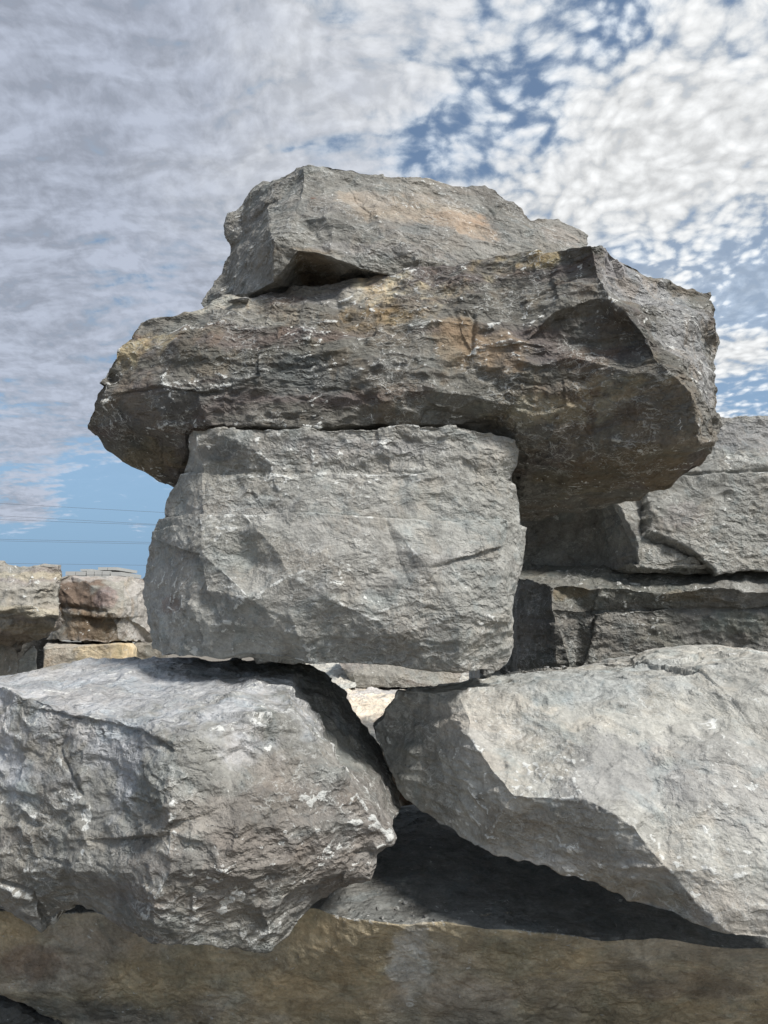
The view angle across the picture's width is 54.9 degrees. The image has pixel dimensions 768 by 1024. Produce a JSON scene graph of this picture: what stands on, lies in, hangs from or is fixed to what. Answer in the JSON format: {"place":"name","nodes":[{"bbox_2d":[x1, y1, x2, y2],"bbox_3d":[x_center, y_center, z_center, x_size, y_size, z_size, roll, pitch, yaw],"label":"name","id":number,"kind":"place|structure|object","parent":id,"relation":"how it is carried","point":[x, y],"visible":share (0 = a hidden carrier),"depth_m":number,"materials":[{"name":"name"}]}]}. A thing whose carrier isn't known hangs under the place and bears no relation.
{"place":"outdoors","nodes":[
{"label":"outdoors","id":0,"kind":"place"},
{"bbox_2d":[9,563,98,564],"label":"power line","id":1,"kind":"object","parent":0,"point":[81,564],"visible":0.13,"depth_m":129.94,"materials":[{"name":"grey metal"}]},
{"bbox_2d":[6,539,114,541],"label":"power line","id":2,"kind":"object","parent":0,"point":[60,540],"visible":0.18,"depth_m":126.49,"materials":[{"name":"grey metal"}]},
{"bbox_2d":[0,519,141,524],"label":"power line","id":3,"kind":"object","parent":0,"point":[79,522],"visible":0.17,"depth_m":124.90,"materials":[{"name":"grey metal"}]},
{"bbox_2d":[11,516,142,523],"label":"power line","id":4,"kind":"object","parent":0,"point":[69,519],"visible":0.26,"depth_m":122.94,"materials":[{"name":"grey metal"}]},
{"bbox_2d":[25,541,134,543],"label":"power line","id":5,"kind":"object","parent":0,"point":[79,542],"visible":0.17,"depth_m":128.45,"materials":[{"name":"grey metal"}]},
{"bbox_2d":[0,503,164,512],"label":"power line","id":6,"kind":"object","parent":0,"point":[88,508],"visible":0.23,"depth_m":121.18,"materials":[{"name":"grey metal"}]},
{"bbox_2d":[50,632,468,672],"bbox_3d":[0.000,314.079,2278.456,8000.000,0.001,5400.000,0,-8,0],"label":"ground","id":7,"kind":"structure","parent":0,"point":[207,658],"depth_m":32.23,"materials":[{"name":"grey stone"}]},
{"bbox_2d":[0,642,18,675],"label":"brown footing block","id":8,"kind":"structure","parent":7,"relation":"on","point":[9,664],"depth_m":7.30,"materials":[{"name":"stone"}]},
{"bbox_2d":[0,560,63,651],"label":"weathered block","id":9,"kind":"structure","parent":8,"relation":"on","point":[29,606],"depth_m":7.04,"materials":[{"name":"stone"}]},
{"bbox_2d":[18,645,36,672],"bbox_3d":[-3.692,2.206,7.636,0.268,1.652,0.766,4,-9,-26],"label":"wedge stone","id":10,"kind":"object","parent":7,"relation":"on","point":[27,661],"visible":0.13,"depth_m":7.49,"materials":[{"name":"stone"}]},
{"bbox_2d":[0,995,61,1023],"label":"dark corner stone","id":11,"kind":"object","parent":7,"relation":"on","point":[12,1012],"visible":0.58,"depth_m":3.33,"materials":[{"name":"stone"}]},
{"bbox_2d":[18,635,60,668],"bbox_3d":[-4.989,2.544,10.006,1.722,1.778,0.968,0,-8,0],"label":"shadowed stone","id":12,"kind":"object","parent":7,"relation":"on","point":[40,644],"visible":0.06,"depth_m":9.70,"materials":[{"name":"stone"}]},
{"bbox_2d":[62,571,86,641],"bbox_3d":[-14.986,5.051,37.158,0.975,3.958,2.970,0,-8,0],"label":"concrete block stack","id":13,"kind":"object","parent":7,"relation":"on","point":[78,573],"visible":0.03,"depth_m":35.94,"materials":[{"name":"grey concrete"}]},
{"bbox_2d":[80,569,100,571],"bbox_3d":[-14.556,3.039,37.636,0.568,0.098,2.970,0,-8,0],"label":"concrete block stack","id":14,"kind":"object","parent":13,"relation":"on","point":[86,570],"visible":0.31,"depth_m":36.17,"materials":[{"name":"grey concrete"}]},
{"bbox_2d":[43,640,136,667],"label":"tan slab","id":15,"kind":"structure","parent":7,"relation":"on","point":[56,653],"depth_m":8.76,"materials":[{"name":"stone"}]},
{"bbox_2d":[47,575,152,643],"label":"square block","id":16,"kind":"structure","parent":15,"relation":"on","point":[104,609],"depth_m":9.11,"materials":[{"name":"stone"}]},
{"bbox_2d":[87,571,113,576],"bbox_3d":[-13.891,5.038,37.160,1.114,3.984,2.970,0,-8,0],"label":"concrete block stack","id":17,"kind":"object","parent":7,"relation":"on","point":[98,573],"visible":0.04,"depth_m":35.94,"materials":[{"name":"grey concrete"}]},
{"bbox_2d":[98,567,136,572],"bbox_3d":[-13.517,2.971,37.645,0.931,0.144,2.970,0,-8,0],"label":"concrete block stack","id":18,"kind":"object","parent":17,"relation":"on","point":[116,569],"visible":0.84,"depth_m":36.50,"materials":[{"name":"grey concrete"}]},
{"bbox_2d":[111,572,140,642],"bbox_3d":[-13.020,5.064,37.157,0.518,3.932,2.970,0,-8,0],"label":"concrete block stack","id":19,"kind":"object","parent":7,"relation":"on","point":[123,574],"visible":0.02,"depth_m":36.58,"materials":[{"name":"grey concrete"}]},
{"bbox_2d":[134,642,167,658],"bbox_3d":[-3.005,2.428,9.446,0.531,1.516,0.653,0,-8,0],"label":"packing stone","id":20,"kind":"object","parent":7,"relation":"on","point":[145,650],"visible":0.12,"depth_m":9.31,"materials":[{"name":"stone"}]},
{"bbox_2d":[0,805,767,1023],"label":"foundation slab","id":21,"kind":"structure","parent":7,"relation":"on","point":[523,942],"depth_m":3.22,"materials":[{"name":"brown stone"}]},
{"bbox_2d":[0,656,400,953],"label":"base boulder","id":22,"kind":"object","parent":21,"relation":"on","point":[249,806],"visible":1,"depth_m":2.65,"materials":[{"name":"stone"}]},
{"bbox_2d":[142,424,526,672],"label":"stone block","id":23,"kind":"structure","parent":22,"relation":"on","point":[402,545],"depth_m":3.25,"materials":[{"name":"stone"}]},
{"bbox_2d":[88,245,722,520],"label":"wide slab","id":24,"kind":"structure","parent":23,"relation":"on","point":[584,377],"depth_m":3.46,"materials":[{"name":"stone"}]},
{"bbox_2d":[228,297,248,302],"bbox_3d":[-0.727,-1.061,3.708,0.110,0.024,0.067,0,-8,0],"label":"flat flake","id":25,"kind":"object","parent":24,"relation":"on","point":[243,300],"visible":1,"depth_m":3.69,"materials":[{"name":"stone"}]},
{"bbox_2d":[201,165,587,306],"bbox_3d":[0.084,-1.487,4.683,2.315,0.960,2.072,0,-8,0],"label":"capstone","id":26,"kind":"object","parent":24,"relation":"on","point":[310,225],"visible":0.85,"depth_m":3.97,"materials":[{"name":"stone"}]},
{"bbox_2d":[373,644,767,937],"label":"base boulder","id":27,"kind":"object","parent":21,"relation":"on","point":[642,777],"visible":1,"depth_m":2.92,"materials":[{"name":"stone"}]},
{"bbox_2d":[480,669,494,676],"bbox_3d":[0.508,0.780,3.629,0.080,0.062,0.063,0,-8,0],"label":"shim stone","id":28,"kind":"object","parent":27,"relation":"on","point":[486,672],"visible":0.56,"depth_m":3.60,"materials":[{"name":"stone"}]},
{"bbox_2d":[500,666,507,673],"bbox_3d":[0.643,0.851,3.981,0.044,0.044,0.051,0,-8,0],"label":"broken stone","id":29,"kind":"object","parent":27,"relation":"on","point":[504,670],"visible":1,"depth_m":3.97,"materials":[{"name":"stone"}]},
{"bbox_2d":[469,657,510,678],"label":"narrow grey block","id":30,"kind":"structure","parent":7,"relation":"on","point":[475,674],"depth_m":6.43,"materials":[{"name":"stone"}]},
{"bbox_2d":[510,565,767,671],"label":"wall block","id":31,"kind":"structure","parent":7,"relation":"on","point":[574,616],"depth_m":5.62,"materials":[{"name":"stone"}]},
{"bbox_2d":[520,416,767,576],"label":"wall block","id":32,"kind":"structure","parent":31,"relation":"on","point":[709,515],"depth_m":5.70,"materials":[{"name":"stone"}]},
{"bbox_2d":[0,0,767,578],"label":"sky","id":33,"kind":"structure","parent":0,"point":[131,131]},
{"bbox_2d":[345,673,468,805],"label":"pale ledge slab","id":34,"kind":"structure","parent":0,"point":[369,705],"depth_m":10.63,"materials":[{"name":"stone"}]},
{"bbox_2d":[306,663,356,688],"bbox_3d":[-1.446,2.907,13.621,1.863,0.425,4.088,1,-8,-10],"label":"pale rough rock","id":35,"kind":"object","parent":34,"relation":"on","point":[335,672],"visible":0.12,"depth_m":12.68,"materials":[{"name":"stone"}]},
{"bbox_2d":[339,663,461,687],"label":"brown block","id":36,"kind":"structure","parent":34,"relation":"on","point":[360,675],"depth_m":12.27,"materials":[{"name":"stone"}]}
]}

